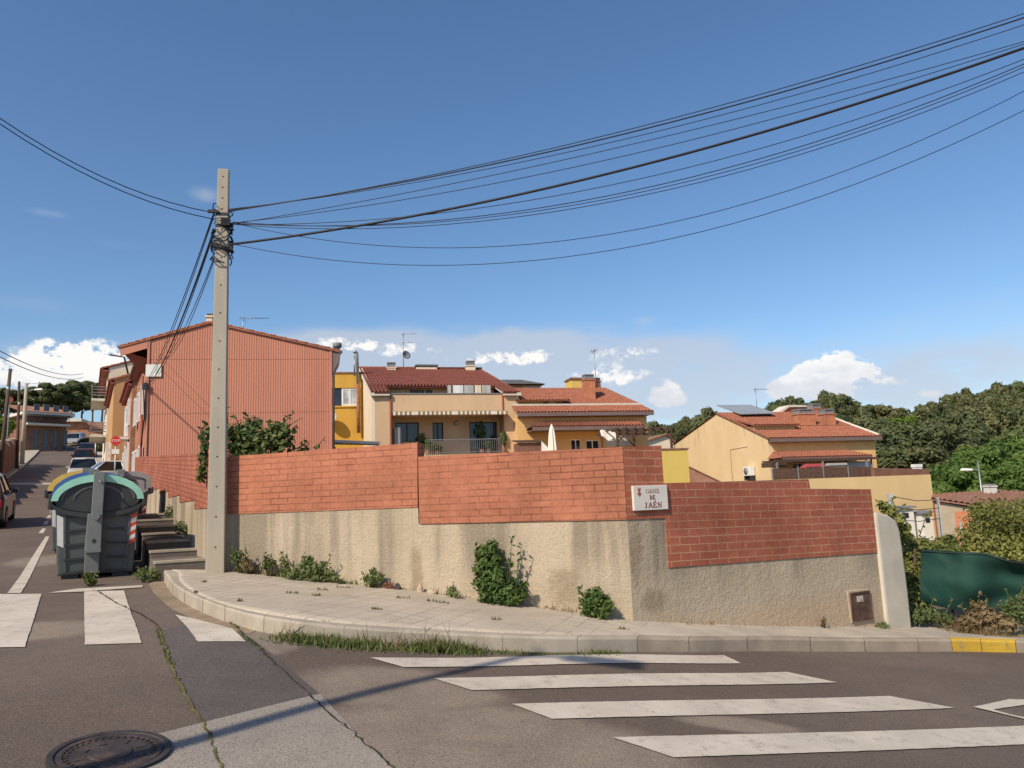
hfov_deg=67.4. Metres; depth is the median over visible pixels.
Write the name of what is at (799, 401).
pine tree
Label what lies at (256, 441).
garden shrub
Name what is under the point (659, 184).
overhead cable
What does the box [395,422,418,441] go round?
window
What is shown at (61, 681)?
road junction
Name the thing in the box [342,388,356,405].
window
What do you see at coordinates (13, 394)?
skyline pine
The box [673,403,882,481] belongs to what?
yellow house
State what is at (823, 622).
weed
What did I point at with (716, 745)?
road marking
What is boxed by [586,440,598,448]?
window
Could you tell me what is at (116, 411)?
row house
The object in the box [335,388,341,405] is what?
window
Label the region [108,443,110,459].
window
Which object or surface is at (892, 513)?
creeper
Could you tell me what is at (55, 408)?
window
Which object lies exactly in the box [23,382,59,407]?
skyline pine
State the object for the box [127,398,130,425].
window
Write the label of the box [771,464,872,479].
screen fence
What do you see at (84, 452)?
parked car
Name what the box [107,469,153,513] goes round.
waste container
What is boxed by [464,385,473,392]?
hanging laundry
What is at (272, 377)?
gable house
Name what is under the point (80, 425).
end house
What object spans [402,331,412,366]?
tv antenna
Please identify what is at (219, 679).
asphalt smooth patch
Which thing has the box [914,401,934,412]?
pine tree
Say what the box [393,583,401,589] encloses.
broken stone
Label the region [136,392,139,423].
window
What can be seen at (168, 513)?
weed
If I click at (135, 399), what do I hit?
window
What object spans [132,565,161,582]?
weed
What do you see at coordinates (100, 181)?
overhead cable
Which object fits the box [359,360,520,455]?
terraced house
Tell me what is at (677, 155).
overhead cable
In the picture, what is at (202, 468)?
garden shrub
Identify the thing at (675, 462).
lemon wall
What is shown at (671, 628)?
pavement
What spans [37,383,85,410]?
skyline pine
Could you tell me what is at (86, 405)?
skyline pine
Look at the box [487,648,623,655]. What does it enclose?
grass
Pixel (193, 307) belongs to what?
house cable
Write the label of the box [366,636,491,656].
grass
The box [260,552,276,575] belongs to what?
weed
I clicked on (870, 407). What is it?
pine tree
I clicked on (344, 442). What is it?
lean to roof
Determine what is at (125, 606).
road crack
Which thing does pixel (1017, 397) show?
pine tree
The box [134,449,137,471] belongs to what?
window
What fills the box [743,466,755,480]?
air conditioner
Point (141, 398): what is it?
window
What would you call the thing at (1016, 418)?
umbrella pine
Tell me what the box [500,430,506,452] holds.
potted plant
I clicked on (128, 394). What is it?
row house
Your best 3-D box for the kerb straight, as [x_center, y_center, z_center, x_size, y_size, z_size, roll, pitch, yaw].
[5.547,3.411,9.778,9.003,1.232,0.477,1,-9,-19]
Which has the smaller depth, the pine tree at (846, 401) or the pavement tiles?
the pavement tiles
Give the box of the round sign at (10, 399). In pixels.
[7,397,12,438]
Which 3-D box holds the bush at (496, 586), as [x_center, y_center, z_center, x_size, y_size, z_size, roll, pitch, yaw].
[-0.146,2.302,9.392,0.750,0.889,0.354,-5,-9,19]
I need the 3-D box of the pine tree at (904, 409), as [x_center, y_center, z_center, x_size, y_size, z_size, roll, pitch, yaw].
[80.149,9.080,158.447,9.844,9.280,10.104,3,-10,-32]
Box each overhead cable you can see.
[0,118,207,211]
[0,124,212,218]
[227,13,1023,211]
[228,17,1023,210]
[230,41,1023,224]
[230,44,1023,223]
[230,47,1023,245]
[231,24,1023,208]
[232,59,1023,224]
[232,64,1023,225]
[238,110,1023,265]
[243,91,1023,247]
[244,67,1023,225]
[245,72,1023,228]
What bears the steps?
on the ground at (72, 445)
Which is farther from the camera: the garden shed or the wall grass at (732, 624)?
the garden shed
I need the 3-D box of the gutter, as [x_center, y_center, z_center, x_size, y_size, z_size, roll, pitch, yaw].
[-4.168,2.693,9.686,0.546,0.205,5.920,4,-10,-34]
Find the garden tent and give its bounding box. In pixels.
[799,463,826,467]
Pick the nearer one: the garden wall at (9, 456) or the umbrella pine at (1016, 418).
the garden wall at (9, 456)
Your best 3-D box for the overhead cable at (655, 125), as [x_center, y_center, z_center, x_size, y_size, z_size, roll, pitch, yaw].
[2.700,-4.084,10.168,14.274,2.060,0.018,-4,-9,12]
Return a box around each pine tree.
[647,420,662,432]
[648,424,686,447]
[664,420,681,426]
[675,416,689,428]
[684,425,694,433]
[687,406,717,427]
[687,414,713,431]
[766,398,789,410]
[784,395,796,404]
[795,397,817,404]
[815,389,836,406]
[821,397,851,422]
[825,393,857,415]
[835,413,853,422]
[842,406,852,416]
[851,401,874,412]
[852,408,875,422]
[853,413,882,422]
[873,403,902,418]
[883,412,917,420]
[886,406,925,419]
[887,415,919,423]
[908,406,929,420]
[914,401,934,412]
[924,402,955,418]
[924,411,945,420]
[929,394,968,410]
[951,398,996,411]
[952,387,973,396]
[959,386,1007,404]
[966,393,1006,406]
[983,381,1008,391]
[984,397,1023,407]
[999,404,1022,411]
[1001,392,1023,400]
[1002,380,1023,395]
[1002,406,1015,414]
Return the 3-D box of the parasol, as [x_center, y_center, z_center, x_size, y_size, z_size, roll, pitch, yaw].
[2.459,3.479,46.921,0.600,2.077,0.600,0,-9,-14]
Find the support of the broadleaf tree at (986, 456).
on the ground at (72, 445)
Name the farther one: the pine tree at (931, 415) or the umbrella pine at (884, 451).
the pine tree at (931, 415)
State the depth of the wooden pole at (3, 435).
46.28 m
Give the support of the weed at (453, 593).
on the pavement tiles
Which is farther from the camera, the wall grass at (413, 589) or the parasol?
the parasol
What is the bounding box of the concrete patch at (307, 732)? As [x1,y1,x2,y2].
[147,694,392,767]
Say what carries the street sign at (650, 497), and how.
attached to the corner wall at (798, 552)
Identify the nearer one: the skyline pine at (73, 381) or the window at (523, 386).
the window at (523, 386)
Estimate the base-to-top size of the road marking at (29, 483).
0.405 m
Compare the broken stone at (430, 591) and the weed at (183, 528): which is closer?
the broken stone at (430, 591)
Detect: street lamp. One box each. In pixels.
[19,382,42,463]
[960,462,982,490]
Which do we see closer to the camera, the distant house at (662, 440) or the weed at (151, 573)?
the weed at (151, 573)
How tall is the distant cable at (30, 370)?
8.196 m
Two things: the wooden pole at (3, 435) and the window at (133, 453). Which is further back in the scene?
the wooden pole at (3, 435)
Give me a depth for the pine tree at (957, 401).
149.24 m
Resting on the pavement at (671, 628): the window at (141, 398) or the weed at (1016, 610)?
the weed at (1016, 610)
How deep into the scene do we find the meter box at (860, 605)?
10.69 m
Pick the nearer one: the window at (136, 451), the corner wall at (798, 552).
the corner wall at (798, 552)
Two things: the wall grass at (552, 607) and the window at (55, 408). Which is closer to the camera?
the wall grass at (552, 607)
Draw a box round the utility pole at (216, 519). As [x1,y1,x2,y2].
[206,169,234,572]
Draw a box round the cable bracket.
[140,383,147,446]
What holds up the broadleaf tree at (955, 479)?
on the ground at (72, 445)
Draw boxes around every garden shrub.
[195,420,209,483]
[227,407,325,455]
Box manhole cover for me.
[45,730,171,767]
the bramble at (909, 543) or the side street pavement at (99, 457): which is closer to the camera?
the bramble at (909, 543)
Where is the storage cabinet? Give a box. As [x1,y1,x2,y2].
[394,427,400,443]
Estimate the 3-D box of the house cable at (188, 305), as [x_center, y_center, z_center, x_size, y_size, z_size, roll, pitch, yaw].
[-9.425,-0.972,20.867,0.015,1.059,21.400,2,-10,-28]
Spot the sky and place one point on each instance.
(903, 286)
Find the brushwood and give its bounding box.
[955,591,1019,633]
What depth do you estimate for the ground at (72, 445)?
96.78 m
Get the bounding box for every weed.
[81,570,99,586]
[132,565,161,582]
[164,504,172,517]
[172,520,187,534]
[229,545,249,573]
[239,559,254,573]
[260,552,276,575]
[278,551,339,581]
[360,567,384,587]
[446,582,460,598]
[818,616,827,627]
[875,621,890,628]
[909,597,957,626]
[996,583,1023,626]
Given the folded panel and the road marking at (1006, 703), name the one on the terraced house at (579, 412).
the folded panel
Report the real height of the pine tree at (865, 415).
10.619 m
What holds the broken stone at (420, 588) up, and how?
on the pavement tiles
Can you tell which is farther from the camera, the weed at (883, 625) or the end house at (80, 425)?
the end house at (80, 425)
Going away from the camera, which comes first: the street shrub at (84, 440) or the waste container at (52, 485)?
the waste container at (52, 485)
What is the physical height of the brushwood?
0.621 m
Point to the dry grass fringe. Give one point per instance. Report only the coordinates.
(988, 629)
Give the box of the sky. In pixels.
[0,0,1023,426]
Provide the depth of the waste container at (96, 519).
11.99 m
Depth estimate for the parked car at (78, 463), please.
49.32 m
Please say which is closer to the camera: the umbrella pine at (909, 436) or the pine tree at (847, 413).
the umbrella pine at (909, 436)
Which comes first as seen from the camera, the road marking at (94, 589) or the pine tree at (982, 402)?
the road marking at (94, 589)
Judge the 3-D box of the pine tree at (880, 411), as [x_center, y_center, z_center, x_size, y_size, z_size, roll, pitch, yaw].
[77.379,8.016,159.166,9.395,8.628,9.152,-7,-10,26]
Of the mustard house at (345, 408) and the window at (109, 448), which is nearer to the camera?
the window at (109, 448)
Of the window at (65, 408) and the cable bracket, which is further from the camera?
the window at (65, 408)
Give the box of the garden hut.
[895,505,916,537]
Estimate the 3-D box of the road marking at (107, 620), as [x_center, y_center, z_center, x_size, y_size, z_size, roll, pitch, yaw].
[-4.511,2.543,8.565,0.468,0.159,4.106,3,-10,-29]
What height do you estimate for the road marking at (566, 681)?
0.464 m
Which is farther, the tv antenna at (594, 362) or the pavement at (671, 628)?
the tv antenna at (594, 362)
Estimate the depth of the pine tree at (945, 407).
146.87 m
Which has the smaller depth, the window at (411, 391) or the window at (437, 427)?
the window at (437, 427)
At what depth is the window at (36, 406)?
86.00 m
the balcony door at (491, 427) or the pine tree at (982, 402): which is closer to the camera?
the balcony door at (491, 427)
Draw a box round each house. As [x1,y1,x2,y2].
[6,404,74,451]
[66,418,103,437]
[89,360,132,460]
[104,354,129,460]
[117,313,342,510]
[119,379,136,470]
[335,372,365,448]
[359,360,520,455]
[498,374,653,449]
[501,380,543,387]
[648,433,674,447]
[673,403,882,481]
[931,484,1023,551]
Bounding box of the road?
[0,448,138,556]
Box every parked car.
[0,473,18,526]
[65,457,96,472]
[67,432,85,444]
[70,448,97,457]
[76,442,97,456]
[91,460,122,471]
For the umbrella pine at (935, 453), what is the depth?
71.30 m
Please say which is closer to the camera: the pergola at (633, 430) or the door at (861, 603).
the door at (861, 603)
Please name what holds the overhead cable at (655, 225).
attached to the utility pole
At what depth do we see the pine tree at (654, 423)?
163.00 m
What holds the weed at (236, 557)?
on the pavement tiles
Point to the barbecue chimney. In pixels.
(918, 466)
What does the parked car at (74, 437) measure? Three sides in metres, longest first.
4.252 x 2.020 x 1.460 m
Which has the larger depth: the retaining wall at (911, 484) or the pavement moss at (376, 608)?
the retaining wall at (911, 484)
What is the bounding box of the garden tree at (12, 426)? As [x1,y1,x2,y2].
[0,411,16,439]
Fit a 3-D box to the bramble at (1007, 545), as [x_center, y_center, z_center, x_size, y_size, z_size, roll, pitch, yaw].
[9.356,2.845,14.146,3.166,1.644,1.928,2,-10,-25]
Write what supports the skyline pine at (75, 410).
on the ground at (72, 445)
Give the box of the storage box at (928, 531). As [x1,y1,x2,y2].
[913,510,934,542]
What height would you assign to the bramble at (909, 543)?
1.802 m
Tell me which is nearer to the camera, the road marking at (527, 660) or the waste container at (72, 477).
the road marking at (527, 660)
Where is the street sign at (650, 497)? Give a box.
[631,485,667,510]
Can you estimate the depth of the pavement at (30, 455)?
73.67 m
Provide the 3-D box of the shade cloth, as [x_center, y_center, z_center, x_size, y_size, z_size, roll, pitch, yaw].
[5.978,3.144,47.345,1.081,0.697,0.249,0,-9,-14]
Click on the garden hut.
(909, 514)
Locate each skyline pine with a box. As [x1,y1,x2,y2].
[0,388,17,416]
[0,390,36,413]
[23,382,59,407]
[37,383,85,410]
[59,391,83,412]
[65,379,96,418]
[75,382,93,420]
[82,382,104,421]
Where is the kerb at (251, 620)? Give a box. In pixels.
[163,570,639,651]
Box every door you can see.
[469,422,497,453]
[792,463,802,467]
[852,592,870,619]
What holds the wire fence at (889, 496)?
on the plot ground at (958, 614)
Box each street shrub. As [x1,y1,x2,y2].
[78,437,88,442]
[96,443,102,451]
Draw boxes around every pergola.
[596,426,672,447]
[761,457,878,468]
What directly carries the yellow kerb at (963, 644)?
on the road junction
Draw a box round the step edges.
[137,513,204,563]
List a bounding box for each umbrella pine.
[851,414,903,445]
[872,421,952,452]
[875,443,936,468]
[876,443,950,474]
[915,410,993,447]
[917,420,981,456]
[938,403,1013,440]
[988,407,1023,441]
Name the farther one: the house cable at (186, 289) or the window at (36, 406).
the window at (36, 406)
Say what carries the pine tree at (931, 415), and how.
on the ground at (72, 445)
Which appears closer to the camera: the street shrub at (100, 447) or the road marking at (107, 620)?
the road marking at (107, 620)
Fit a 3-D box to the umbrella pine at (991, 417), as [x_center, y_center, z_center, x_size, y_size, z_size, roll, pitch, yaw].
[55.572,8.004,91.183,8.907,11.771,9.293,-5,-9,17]
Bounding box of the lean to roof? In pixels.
[335,440,379,448]
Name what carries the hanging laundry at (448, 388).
hanging from the terraced house at (415, 401)
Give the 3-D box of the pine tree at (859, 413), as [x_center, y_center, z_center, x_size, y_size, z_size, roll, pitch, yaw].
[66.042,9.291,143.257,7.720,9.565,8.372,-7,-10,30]
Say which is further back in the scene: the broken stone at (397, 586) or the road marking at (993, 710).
the broken stone at (397, 586)
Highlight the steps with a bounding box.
[135,515,204,578]
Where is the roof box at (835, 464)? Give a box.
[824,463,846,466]
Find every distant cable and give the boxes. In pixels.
[0,351,79,374]
[0,357,79,378]
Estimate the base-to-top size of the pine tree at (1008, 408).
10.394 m
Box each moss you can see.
[155,628,186,691]
[193,579,629,629]
[229,622,274,664]
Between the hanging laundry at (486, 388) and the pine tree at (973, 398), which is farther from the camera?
the pine tree at (973, 398)
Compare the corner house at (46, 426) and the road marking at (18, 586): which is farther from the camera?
the corner house at (46, 426)
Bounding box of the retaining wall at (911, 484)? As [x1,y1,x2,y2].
[787,468,936,541]
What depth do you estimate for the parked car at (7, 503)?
22.23 m
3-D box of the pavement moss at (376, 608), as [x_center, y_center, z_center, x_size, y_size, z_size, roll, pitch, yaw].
[-1.348,2.593,9.059,5.285,0.620,1.612,-2,-9,0]
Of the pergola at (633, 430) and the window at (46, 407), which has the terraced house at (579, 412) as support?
the pergola at (633, 430)
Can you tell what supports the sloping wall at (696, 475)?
on the ground at (72, 445)
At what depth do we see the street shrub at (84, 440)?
91.49 m
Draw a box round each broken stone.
[382,582,392,588]
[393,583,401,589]
[417,583,422,591]
[426,589,437,593]
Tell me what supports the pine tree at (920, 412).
on the ground at (72, 445)
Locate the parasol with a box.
[548,424,556,450]
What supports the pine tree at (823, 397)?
on the ground at (72, 445)
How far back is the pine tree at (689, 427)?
148.95 m
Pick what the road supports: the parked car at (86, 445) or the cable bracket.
the parked car at (86, 445)
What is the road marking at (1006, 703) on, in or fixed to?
on the road junction
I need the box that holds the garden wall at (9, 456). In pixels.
[0,438,15,473]
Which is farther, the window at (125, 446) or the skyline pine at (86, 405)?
the skyline pine at (86, 405)
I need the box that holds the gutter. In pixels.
[149,579,255,633]
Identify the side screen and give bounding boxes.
[845,459,871,466]
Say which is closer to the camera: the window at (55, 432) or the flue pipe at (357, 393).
the flue pipe at (357, 393)
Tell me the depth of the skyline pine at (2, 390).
131.32 m
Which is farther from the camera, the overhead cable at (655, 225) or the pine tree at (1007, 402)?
the pine tree at (1007, 402)
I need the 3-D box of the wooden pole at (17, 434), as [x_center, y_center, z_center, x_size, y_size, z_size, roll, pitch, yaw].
[-38.747,4.351,60.228,0.491,9.224,0.357,1,-9,-22]
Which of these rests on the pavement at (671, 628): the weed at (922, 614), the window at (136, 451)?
the weed at (922, 614)
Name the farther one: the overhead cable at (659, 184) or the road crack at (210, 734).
the overhead cable at (659, 184)
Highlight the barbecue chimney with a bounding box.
[911,464,922,468]
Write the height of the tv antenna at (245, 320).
1.150 m
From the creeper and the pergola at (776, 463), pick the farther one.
the pergola at (776, 463)
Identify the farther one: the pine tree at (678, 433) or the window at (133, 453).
the pine tree at (678, 433)
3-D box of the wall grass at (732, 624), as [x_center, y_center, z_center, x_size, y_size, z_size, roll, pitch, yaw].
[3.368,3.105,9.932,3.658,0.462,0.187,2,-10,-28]
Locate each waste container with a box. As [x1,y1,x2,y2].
[44,468,102,552]
[47,472,146,579]
[49,469,119,536]
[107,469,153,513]
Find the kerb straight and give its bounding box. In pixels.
[637,635,1023,652]
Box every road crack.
[90,587,156,623]
[155,625,222,767]
[234,624,393,766]
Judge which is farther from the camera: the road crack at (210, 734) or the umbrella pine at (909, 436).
the umbrella pine at (909, 436)
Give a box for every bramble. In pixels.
[888,502,965,608]
[951,495,1023,561]
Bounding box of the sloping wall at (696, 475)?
[689,466,720,481]
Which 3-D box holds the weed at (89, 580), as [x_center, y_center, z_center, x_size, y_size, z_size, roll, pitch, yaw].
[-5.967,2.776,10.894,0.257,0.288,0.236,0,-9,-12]
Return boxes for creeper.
[875,496,911,536]
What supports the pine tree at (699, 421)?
on the ground at (72, 445)
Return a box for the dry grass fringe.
[951,624,1023,637]
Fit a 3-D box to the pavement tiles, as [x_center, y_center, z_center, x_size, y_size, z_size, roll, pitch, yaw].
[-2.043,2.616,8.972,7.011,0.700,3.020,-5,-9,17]
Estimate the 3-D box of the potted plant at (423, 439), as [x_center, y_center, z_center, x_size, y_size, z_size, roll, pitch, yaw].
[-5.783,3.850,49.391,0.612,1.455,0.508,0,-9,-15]
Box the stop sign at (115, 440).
[111,436,120,470]
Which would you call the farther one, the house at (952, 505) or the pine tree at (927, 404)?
the pine tree at (927, 404)
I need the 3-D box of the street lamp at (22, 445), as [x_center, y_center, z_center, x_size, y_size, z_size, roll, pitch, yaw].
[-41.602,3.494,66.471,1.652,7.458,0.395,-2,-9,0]
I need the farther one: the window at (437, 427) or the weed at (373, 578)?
the window at (437, 427)
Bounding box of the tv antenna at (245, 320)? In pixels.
[240,315,262,327]
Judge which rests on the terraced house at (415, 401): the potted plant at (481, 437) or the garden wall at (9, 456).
the potted plant at (481, 437)
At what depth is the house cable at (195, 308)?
13.97 m
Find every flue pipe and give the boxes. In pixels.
[333,342,341,372]
[353,350,360,432]
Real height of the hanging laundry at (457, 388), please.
1.250 m
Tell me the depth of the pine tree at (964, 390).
171.82 m
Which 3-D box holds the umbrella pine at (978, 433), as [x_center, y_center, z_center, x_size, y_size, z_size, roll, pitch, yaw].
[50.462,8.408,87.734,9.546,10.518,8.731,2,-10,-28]
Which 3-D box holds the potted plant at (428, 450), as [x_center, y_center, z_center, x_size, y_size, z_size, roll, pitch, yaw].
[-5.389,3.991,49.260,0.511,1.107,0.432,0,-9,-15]
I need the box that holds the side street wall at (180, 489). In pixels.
[135,452,229,569]
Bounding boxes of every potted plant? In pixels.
[418,433,425,453]
[424,438,430,454]
[434,444,442,453]
[476,421,486,452]
[483,439,493,452]
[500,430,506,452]
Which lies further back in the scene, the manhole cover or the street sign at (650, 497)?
the street sign at (650, 497)
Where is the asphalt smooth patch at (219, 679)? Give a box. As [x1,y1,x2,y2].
[157,625,319,722]
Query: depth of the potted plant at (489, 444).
50.29 m
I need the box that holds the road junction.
[0,556,1023,767]
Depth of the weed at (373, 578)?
9.93 m
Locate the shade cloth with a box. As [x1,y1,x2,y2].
[600,430,615,439]
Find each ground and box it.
[67,444,411,513]
[911,605,1023,628]
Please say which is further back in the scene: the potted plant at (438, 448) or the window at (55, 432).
the window at (55, 432)
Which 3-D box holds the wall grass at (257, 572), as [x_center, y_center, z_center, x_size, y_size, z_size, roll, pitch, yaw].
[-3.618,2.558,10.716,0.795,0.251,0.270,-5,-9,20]
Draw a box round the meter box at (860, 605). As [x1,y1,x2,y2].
[846,589,872,622]
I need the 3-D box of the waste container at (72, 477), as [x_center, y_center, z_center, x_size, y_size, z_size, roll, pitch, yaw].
[-7.818,2.478,14.293,1.370,1.696,1.732,3,-10,-29]
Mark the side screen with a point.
(856, 463)
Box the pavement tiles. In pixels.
[174,570,650,634]
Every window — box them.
[32,429,38,449]
[34,404,39,417]
[42,429,48,449]
[44,405,49,418]
[52,430,57,449]
[53,405,58,418]
[62,430,67,450]
[63,406,68,419]
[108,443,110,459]
[123,446,125,468]
[125,442,128,470]
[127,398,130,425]
[131,451,134,470]
[133,398,136,427]
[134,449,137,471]
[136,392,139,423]
[139,386,144,417]
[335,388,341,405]
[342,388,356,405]
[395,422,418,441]
[410,390,423,392]
[432,422,442,440]
[523,386,540,387]
[570,439,580,449]
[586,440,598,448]
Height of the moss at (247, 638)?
0.193 m
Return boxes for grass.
[229,566,276,575]
[259,628,394,652]
[271,565,357,583]
[274,619,489,652]
[350,579,478,599]
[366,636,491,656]
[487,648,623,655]
[519,603,621,619]
[669,618,851,627]
[922,622,1023,634]
[934,613,1017,637]
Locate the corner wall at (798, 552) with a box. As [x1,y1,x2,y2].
[226,443,910,627]
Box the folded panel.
[541,441,547,450]
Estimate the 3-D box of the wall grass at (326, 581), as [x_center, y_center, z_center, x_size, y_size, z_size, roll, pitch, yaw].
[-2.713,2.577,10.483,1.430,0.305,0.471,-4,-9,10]
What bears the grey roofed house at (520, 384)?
on the ground at (72, 445)
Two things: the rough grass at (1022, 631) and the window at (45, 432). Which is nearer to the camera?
the rough grass at (1022, 631)
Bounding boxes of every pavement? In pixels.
[6,450,39,477]
[96,451,101,462]
[632,622,1023,639]
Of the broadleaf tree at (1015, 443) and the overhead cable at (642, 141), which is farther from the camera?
the broadleaf tree at (1015, 443)
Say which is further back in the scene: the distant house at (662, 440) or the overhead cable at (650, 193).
the distant house at (662, 440)
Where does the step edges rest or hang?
on the steps
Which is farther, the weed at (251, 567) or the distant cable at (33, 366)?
the distant cable at (33, 366)
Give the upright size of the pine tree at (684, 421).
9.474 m
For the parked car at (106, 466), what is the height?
1.500 m
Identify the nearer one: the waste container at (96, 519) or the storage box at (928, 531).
the waste container at (96, 519)
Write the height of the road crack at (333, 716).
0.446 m
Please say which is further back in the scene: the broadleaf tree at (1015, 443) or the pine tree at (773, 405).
the pine tree at (773, 405)
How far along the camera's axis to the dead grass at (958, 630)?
10.70 m
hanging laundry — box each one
[447,385,450,392]
[453,385,462,392]
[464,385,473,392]
[475,385,480,392]
[482,385,490,392]
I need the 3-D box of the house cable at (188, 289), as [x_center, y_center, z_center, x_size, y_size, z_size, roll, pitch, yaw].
[-9.472,-1.151,20.879,0.015,0.759,21.411,2,-10,-28]
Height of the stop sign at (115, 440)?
3.061 m
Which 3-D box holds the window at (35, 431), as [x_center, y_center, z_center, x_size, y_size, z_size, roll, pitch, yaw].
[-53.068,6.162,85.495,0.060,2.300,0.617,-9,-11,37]
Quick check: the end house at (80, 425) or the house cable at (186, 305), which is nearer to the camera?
the house cable at (186, 305)
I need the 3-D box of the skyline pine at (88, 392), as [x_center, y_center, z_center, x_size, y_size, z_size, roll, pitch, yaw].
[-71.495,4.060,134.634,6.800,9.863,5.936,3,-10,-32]
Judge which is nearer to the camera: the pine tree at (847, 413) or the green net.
the green net
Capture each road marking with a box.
[0,594,40,646]
[8,536,48,592]
[9,483,49,484]
[49,585,142,592]
[84,591,140,643]
[175,614,244,640]
[370,654,739,666]
[435,672,832,689]
[514,696,953,718]
[613,726,1023,756]
[974,699,1023,708]
[976,707,1023,718]
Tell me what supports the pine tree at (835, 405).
on the ground at (72, 445)
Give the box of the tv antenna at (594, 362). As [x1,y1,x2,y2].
[590,348,596,382]
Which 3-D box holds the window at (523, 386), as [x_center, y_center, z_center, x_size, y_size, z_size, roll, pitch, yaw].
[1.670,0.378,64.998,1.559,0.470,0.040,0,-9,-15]
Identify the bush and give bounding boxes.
[470,535,529,605]
[576,584,614,618]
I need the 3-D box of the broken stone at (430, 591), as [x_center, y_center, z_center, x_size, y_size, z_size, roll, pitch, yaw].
[-1.018,2.644,9.759,0.131,0.062,0.118,-8,-10,32]
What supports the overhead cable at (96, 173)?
attached to the utility pole at (216, 519)
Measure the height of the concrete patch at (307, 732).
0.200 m
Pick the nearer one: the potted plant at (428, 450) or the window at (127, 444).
the window at (127, 444)
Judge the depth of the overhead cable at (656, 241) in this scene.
10.05 m
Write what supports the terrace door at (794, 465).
in the yellow house at (725, 446)
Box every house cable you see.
[144,214,213,384]
[146,229,214,385]
[147,214,214,382]
[148,233,214,386]
[154,259,213,363]
[158,262,213,358]
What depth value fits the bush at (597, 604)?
8.89 m
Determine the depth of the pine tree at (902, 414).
141.04 m
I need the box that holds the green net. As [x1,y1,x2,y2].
[913,549,1023,624]
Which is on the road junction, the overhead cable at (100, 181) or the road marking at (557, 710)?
the road marking at (557, 710)
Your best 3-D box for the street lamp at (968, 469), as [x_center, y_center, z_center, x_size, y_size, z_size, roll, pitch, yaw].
[26.118,6.846,43.313,1.073,4.879,0.266,-2,-9,0]
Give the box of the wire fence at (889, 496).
[887,494,963,546]
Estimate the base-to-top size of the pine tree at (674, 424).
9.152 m
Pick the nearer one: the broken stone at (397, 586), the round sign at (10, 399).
the broken stone at (397, 586)
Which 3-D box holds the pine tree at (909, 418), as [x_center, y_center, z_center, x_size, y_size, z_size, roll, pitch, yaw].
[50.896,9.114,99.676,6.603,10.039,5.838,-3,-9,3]
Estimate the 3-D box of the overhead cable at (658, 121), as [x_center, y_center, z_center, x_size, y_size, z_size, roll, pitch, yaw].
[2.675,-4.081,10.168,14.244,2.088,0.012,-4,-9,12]
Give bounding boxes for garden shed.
[511,440,542,451]
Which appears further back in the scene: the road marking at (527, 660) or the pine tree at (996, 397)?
the pine tree at (996, 397)
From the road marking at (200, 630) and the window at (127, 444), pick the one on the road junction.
the road marking at (200, 630)
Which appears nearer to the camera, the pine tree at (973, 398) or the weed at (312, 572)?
the weed at (312, 572)
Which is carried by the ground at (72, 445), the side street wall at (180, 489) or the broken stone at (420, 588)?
the side street wall at (180, 489)
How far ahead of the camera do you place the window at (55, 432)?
87.07 m
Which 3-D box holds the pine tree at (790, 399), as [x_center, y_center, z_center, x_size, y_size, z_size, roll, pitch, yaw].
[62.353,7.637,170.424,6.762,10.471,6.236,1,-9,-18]
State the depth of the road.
29.23 m
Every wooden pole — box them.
[0,369,11,473]
[15,381,19,470]
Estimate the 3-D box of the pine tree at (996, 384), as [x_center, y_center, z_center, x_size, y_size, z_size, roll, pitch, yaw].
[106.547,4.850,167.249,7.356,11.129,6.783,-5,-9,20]
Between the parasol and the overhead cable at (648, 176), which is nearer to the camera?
the overhead cable at (648, 176)
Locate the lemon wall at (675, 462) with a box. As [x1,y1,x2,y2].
[661,448,689,482]
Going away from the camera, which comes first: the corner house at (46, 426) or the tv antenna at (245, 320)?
the tv antenna at (245, 320)
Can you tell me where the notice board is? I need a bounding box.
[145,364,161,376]
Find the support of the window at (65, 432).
in the corner house at (46, 426)
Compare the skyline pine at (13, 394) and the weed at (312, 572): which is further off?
the skyline pine at (13, 394)
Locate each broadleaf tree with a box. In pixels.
[929,443,1007,483]
[931,466,992,493]
[947,430,1023,462]
[990,450,1023,490]
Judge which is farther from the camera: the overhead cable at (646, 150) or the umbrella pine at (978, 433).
the umbrella pine at (978, 433)
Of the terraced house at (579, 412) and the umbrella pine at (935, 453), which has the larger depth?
the umbrella pine at (935, 453)
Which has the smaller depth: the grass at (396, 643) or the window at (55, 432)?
the grass at (396, 643)
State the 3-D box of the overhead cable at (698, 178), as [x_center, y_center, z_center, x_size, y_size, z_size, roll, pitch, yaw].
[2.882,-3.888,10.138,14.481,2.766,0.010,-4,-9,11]
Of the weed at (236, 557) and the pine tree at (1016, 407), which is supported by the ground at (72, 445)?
the pine tree at (1016, 407)
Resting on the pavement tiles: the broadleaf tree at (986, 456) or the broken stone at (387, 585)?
the broken stone at (387, 585)
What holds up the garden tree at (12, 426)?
on the ground at (72, 445)
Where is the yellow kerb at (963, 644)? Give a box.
[949,637,1016,652]
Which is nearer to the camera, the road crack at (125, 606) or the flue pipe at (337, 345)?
the road crack at (125, 606)
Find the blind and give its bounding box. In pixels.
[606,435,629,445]
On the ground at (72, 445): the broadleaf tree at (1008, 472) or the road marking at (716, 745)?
the broadleaf tree at (1008, 472)
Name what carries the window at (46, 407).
in the corner house at (46, 426)
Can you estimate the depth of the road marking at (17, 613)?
8.38 m
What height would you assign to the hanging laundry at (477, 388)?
1.250 m
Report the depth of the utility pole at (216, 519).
11.07 m

